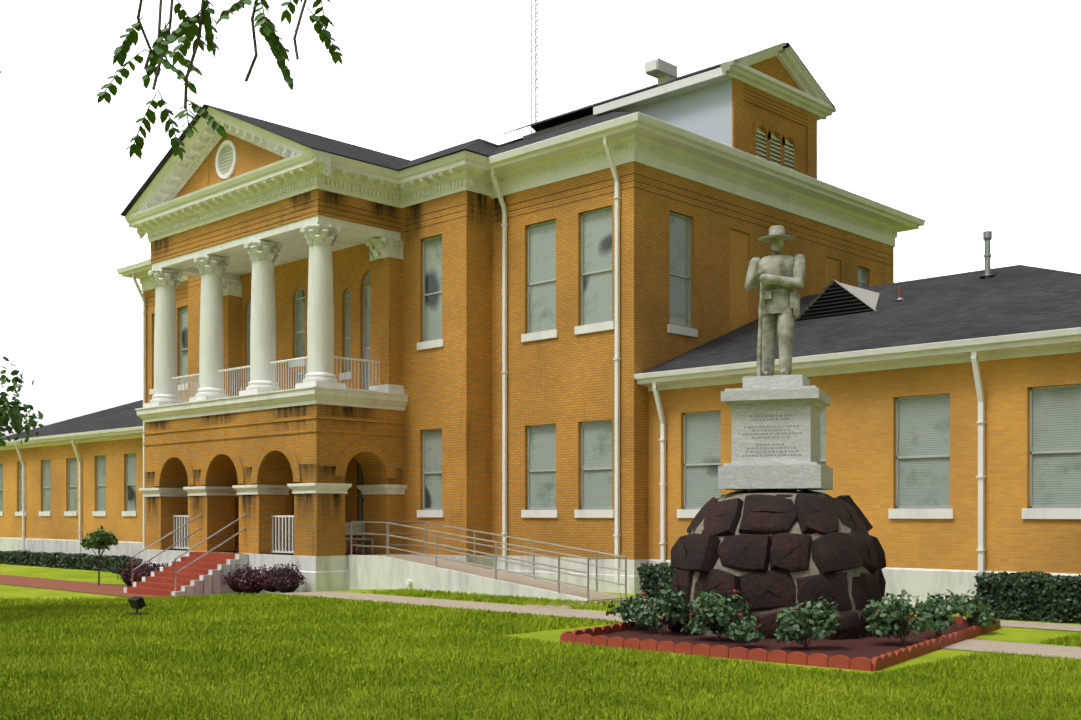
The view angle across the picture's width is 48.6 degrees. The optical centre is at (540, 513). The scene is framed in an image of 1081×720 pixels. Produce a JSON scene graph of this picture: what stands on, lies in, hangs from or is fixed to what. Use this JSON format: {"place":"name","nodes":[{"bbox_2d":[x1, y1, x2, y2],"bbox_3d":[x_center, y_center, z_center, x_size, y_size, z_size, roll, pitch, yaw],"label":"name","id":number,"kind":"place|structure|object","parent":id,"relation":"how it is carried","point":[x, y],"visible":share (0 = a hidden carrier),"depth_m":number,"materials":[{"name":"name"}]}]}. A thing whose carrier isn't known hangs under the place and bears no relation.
{"place":"outdoors","nodes":[
{"label":"outdoors","id":0,"kind":"place"},
{"bbox_2d":[0,0,342,161],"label":"tree branches","id":1,"kind":"object","parent":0,"point":[268,27],"depth_m":4.72,"materials":[{"name":"green plant"}]},
{"bbox_2d":[348,555,591,600],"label":"ramp wall","id":2,"kind":"structure","parent":0,"point":[373,572],"depth_m":32.42,"materials":[{"name":"white concrete"}]},
{"bbox_2d":[405,579,411,584],"bbox_3d":[-3.576,1.864,32.741,0.160,0.156,0.170,0,0,44],"label":"light fixture","id":3,"kind":"object","parent":2,"relation":"attached to","point":[408,581],"visible":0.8,"depth_m":32.67,"materials":[{"name":"white plastic"}]},
{"bbox_2d":[0,564,1080,719],"bbox_3d":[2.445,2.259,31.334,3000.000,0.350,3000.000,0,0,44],"label":"lawn","id":4,"kind":"structure","parent":0,"point":[1020,635],"depth_m":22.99,"materials":[{"name":"green plant"}]},
{"bbox_2d":[0,356,43,446],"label":"tree","id":5,"kind":"object","parent":4,"relation":"on","point":[14,415],"visible":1,"depth_m":24.74,"materials":[{"name":"green plant"}]},
{"bbox_2d":[80,525,117,584],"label":"small tree","id":6,"kind":"object","parent":4,"relation":"on","point":[106,539],"depth_m":40.38,"materials":[{"name":"green plant"}]},
{"bbox_2d":[0,574,263,596],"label":"walk pavers","id":7,"kind":"object","parent":4,"relation":"on","point":[91,587],"visible":0.52,"depth_m":40.45,"materials":[{"name":"red brick"}]},
{"bbox_2d":[126,596,147,614],"bbox_3d":[-8.256,1.877,24.511,0.350,0.374,0.300,0,0,44],"label":"floodlight","id":8,"kind":"object","parent":4,"relation":"on","point":[136,602],"visible":0.9,"depth_m":24.42,"materials":[{"name":"black metal"}]},
{"bbox_2d":[115,556,306,593],"bbox_3d":[-10.410,1.882,36.878,10.435,1.131,1.348,0,0,44],"label":"barberry shrub","id":9,"kind":"object","parent":4,"relation":"on","point":[236,578],"depth_m":34.50,"materials":[{"name":"purple plant"}]},
{"bbox_2d":[376,554,628,600],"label":"ramp deck","id":10,"kind":"structure","parent":4,"relation":"on","point":[594,595],"depth_m":31.31,"materials":[{"name":"beige concrete"}]},
{"bbox_2d":[0,550,1080,623],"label":"boxwood hedge","id":11,"kind":"object","parent":4,"relation":"on","point":[1052,584],"depth_m":23.74,"materials":[{"name":"green plant"}]},
{"bbox_2d":[0,537,1080,607],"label":"base course","id":12,"kind":"object","parent":4,"relation":"on","point":[324,573],"visible":0.31,"depth_m":33.95,"materials":[{"name":"white concrete"}]},
{"bbox_2d":[0,438,142,541],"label":"wing walls","id":13,"kind":"structure","parent":12,"relation":"on","point":[57,524],"depth_m":55.94,"materials":[{"name":"brick"}]},
{"bbox_2d":[171,548,373,554],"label":"porch floor","id":14,"kind":"structure","parent":12,"relation":"on","point":[348,553],"depth_m":36.40,"materials":[{"name":"red paint"}]},
{"bbox_2d":[345,522,373,553],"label":"porch benches","id":15,"kind":"object","parent":14,"relation":"on","point":[357,529],"visible":0.29,"depth_m":36.35,"materials":[{"name":"paint"}]},
{"bbox_2d":[143,56,893,559],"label":"brick building wall","id":16,"kind":"structure","parent":12,"relation":"on","point":[563,382],"depth_m":34.92,"materials":[{"name":"orange brick"}]},
{"bbox_2d":[0,215,1080,518],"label":"stone trim","id":17,"kind":"structure","parent":16,"relation":"attached to","point":[294,245],"depth_m":35.88,"materials":[{"name":"white stone"}]},
{"bbox_2d":[730,229,839,330],"bbox_3d":[7.564,-6.741,36.679,0.001,2.950,6.200,0,0,44],"label":"blocked window","id":18,"kind":"structure","parent":16,"relation":"in","point":[738,274],"depth_m":34.89,"materials":[{"name":"brick"}]},
{"bbox_2d":[0,42,1080,450],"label":"courthouse cornices","id":19,"kind":"object","parent":12,"relation":"on","point":[156,212],"visible":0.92,"depth_m":34.89,"materials":[{"name":"beige paint"}]},
{"bbox_2d":[144,222,404,407],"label":"portico columns","id":20,"kind":"structure","parent":19,"relation":"on","point":[321,239],"depth_m":36.57,"materials":[{"name":"white paint"}]},
{"bbox_2d":[171,356,379,552],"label":"balustrades","id":21,"kind":"object","parent":19,"relation":"on","point":[272,516],"visible":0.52,"depth_m":36.27,"materials":[{"name":"metal"}]},
{"bbox_2d":[145,191,505,525],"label":"brick stains","id":22,"kind":"object","parent":19,"relation":"attached to","point":[336,198],"visible":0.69,"depth_m":34.95,"materials":[{"name":"black brick"}]},
{"bbox_2d":[362,472,362,520],"bbox_3d":[-7.611,-0.306,39.926,7.500,3.020,0.001,0,0,44],"label":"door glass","id":23,"kind":"object","parent":19,"relation":"attached to","point":[362,498],"depth_m":38.02,"materials":[{"name":"black glass"}]},
{"bbox_2d":[16,136,985,581],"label":"downpipes","id":24,"kind":"object","parent":19,"relation":"attached to","point":[980,476],"visible":0.81,"depth_m":31.58,"materials":[{"name":"white metal"}]},
{"bbox_2d":[145,88,893,306],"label":"brick bands","id":25,"kind":"object","parent":19,"relation":"on","point":[562,204],"visible":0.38,"depth_m":35.77,"materials":[{"name":"brown"}]},
{"bbox_2d":[0,209,1080,510],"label":"window glass","id":26,"kind":"object","parent":19,"relation":"attached to","point":[924,425],"visible":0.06,"depth_m":32.36,"materials":[{"name":"grey glass"}]},
{"bbox_2d":[0,42,1080,439],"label":"roof shingles","id":27,"kind":"object","parent":19,"relation":"on","point":[1008,300],"visible":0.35,"depth_m":31.03,"materials":[{"name":"grey"}]},
{"bbox_2d":[531,0,537,132],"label":"antenna mast","id":28,"kind":"object","parent":27,"relation":"on","point":[535,62],"visible":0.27,"depth_m":57.70,"materials":[{"name":"grey metal"}]},
{"bbox_2d":[645,58,676,86],"bbox_3d":[3.706,-13.341,36.940,0.500,1.050,1.000,0,0,44],"label":"gooseneck roof vent","id":29,"kind":"object","parent":27,"relation":"on","point":[662,71],"visible":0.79,"depth_m":36.78,"materials":[{"name":"white metal"}]},
{"bbox_2d":[796,282,873,320],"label":"wing roof vent louvres","id":30,"kind":"object","parent":27,"relation":"on","point":[835,299],"visible":0.98,"depth_m":32.38,"materials":[{"name":"black metal"}]},
{"bbox_2d":[795,279,879,320],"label":"roof vent cheeks","id":31,"kind":"object","parent":27,"relation":"on","point":[868,298],"visible":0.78,"depth_m":32.68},
{"bbox_2d":[979,231,995,277],"bbox_3d":[11.981,-6.898,32.112,0.440,1.320,0.440,0,0,44],"label":"vent pipe","id":32,"kind":"object","parent":27,"relation":"on","point":[987,236],"visible":0.96,"depth_m":32.04,"materials":[{"name":"grey metal"}]},
{"bbox_2d":[0,206,1080,520],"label":"window frames","id":33,"kind":"structure","parent":19,"relation":"attached to","point":[898,456],"depth_m":33.25,"materials":[{"name":"silver metal"}]},
{"bbox_2d":[523,79,731,146],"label":"dormer panels","id":34,"kind":"object","parent":19,"relation":"attached to","point":[706,111],"visible":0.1,"depth_m":35.91,"materials":[{"name":"white paint"}]},
{"bbox_2d":[649,352,1080,573],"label":"wing walls","id":35,"kind":"structure","parent":12,"relation":"on","point":[861,435],"depth_m":26.09,"materials":[{"name":"brick"}]},
{"bbox_2d":[250,592,1080,658],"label":"concrete walk","id":36,"kind":"structure","parent":4,"relation":"on","point":[1015,647],"depth_m":24.67,"materials":[{"name":"beige concrete"}]},
{"bbox_2d":[124,552,247,595],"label":"steps cheeks","id":37,"kind":"object","parent":36,"relation":"on","point":[212,581],"visible":0.29,"depth_m":35.65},
{"bbox_2d":[127,551,243,595],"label":"red steps","id":38,"kind":"structure","parent":37,"relation":"on","point":[159,583],"depth_m":36.40,"materials":[{"name":"brick"}]},
{"bbox_2d":[132,513,626,598],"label":"metal handrails","id":39,"kind":"object","parent":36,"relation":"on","point":[388,535],"visible":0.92,"depth_m":31.98,"materials":[{"name":"grey metal"}]},
{"bbox_2d":[592,621,971,668],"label":"bed mulch","id":40,"kind":"object","parent":4,"relation":"on","point":[872,646],"visible":0.2,"depth_m":19.09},
{"bbox_2d":[668,489,886,639],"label":"monument lava stones","id":41,"kind":"object","parent":40,"relation":"on","point":[784,554],"visible":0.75,"depth_m":19.94,"materials":[{"name":"brown stone"}]},
{"bbox_2d":[718,374,832,490],"bbox_3d":[4.219,-1.426,21.389,1.760,1.980,1.760,0,0,20],"label":"monument pedestal","id":42,"kind":"object","parent":41,"relation":"on","point":[801,400],"visible":0.98,"depth_m":20.72,"materials":[{"name":"white stone"}]},
{"bbox_2d":[742,414,801,456],"bbox_3d":[4.008,-1.355,20.741,1.029,0.718,0.010,0,0,20],"label":"monument inscription","id":43,"kind":"object","parent":42,"relation":"attached to","point":[773,444],"visible":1,"depth_m":20.74,"materials":[{"name":"grey stone"}]},
{"bbox_2d":[744,225,805,375],"bbox_3d":[4.170,-3.773,21.361,1.089,2.729,0.797,0,0,20],"label":"soldier statue","id":44,"kind":"object","parent":42,"relation":"on","point":[778,276],"visible":0.98,"depth_m":21.22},
{"bbox_2d":[686,492,870,638],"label":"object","id":45,"kind":"object","parent":41,"relation":"attached to","point":[813,569],"visible":0.08,"depth_m":19.98,"materials":[{"name":"grey concrete"}]},
{"bbox_2d":[560,614,1000,670],"bbox_3d":[4.335,1.997,20.593,5.398,0.175,7.871,0,0,33],"label":"brick edging","id":46,"kind":"object","parent":40,"relation":"on","point":[880,662],"visible":0.62,"depth_m":17.64,"materials":[{"name":"red brick"}]},
{"bbox_2d":[0,0,1080,437],"label":"sky","id":47,"kind":"structure","parent":0,"point":[960,117],"materials":[{"name":"white"}]},
{"bbox_2d":[606,583,999,648],"bbox_3d":[4.392,1.629,20.534,5.555,0.920,5.714,0,0,44],"label":"rose bush","id":48,"kind":"object","parent":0,"point":[934,614],"depth_m":18.99,"materials":[{"name":"green plant"}]},
{"bbox_2d":[641,590,958,627],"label":"flowers","id":49,"kind":"object","parent":48,"relation":"attached to","point":[692,614],"visible":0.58,"depth_m":19.19,"materials":[{"name":"red plant"}]}
]}

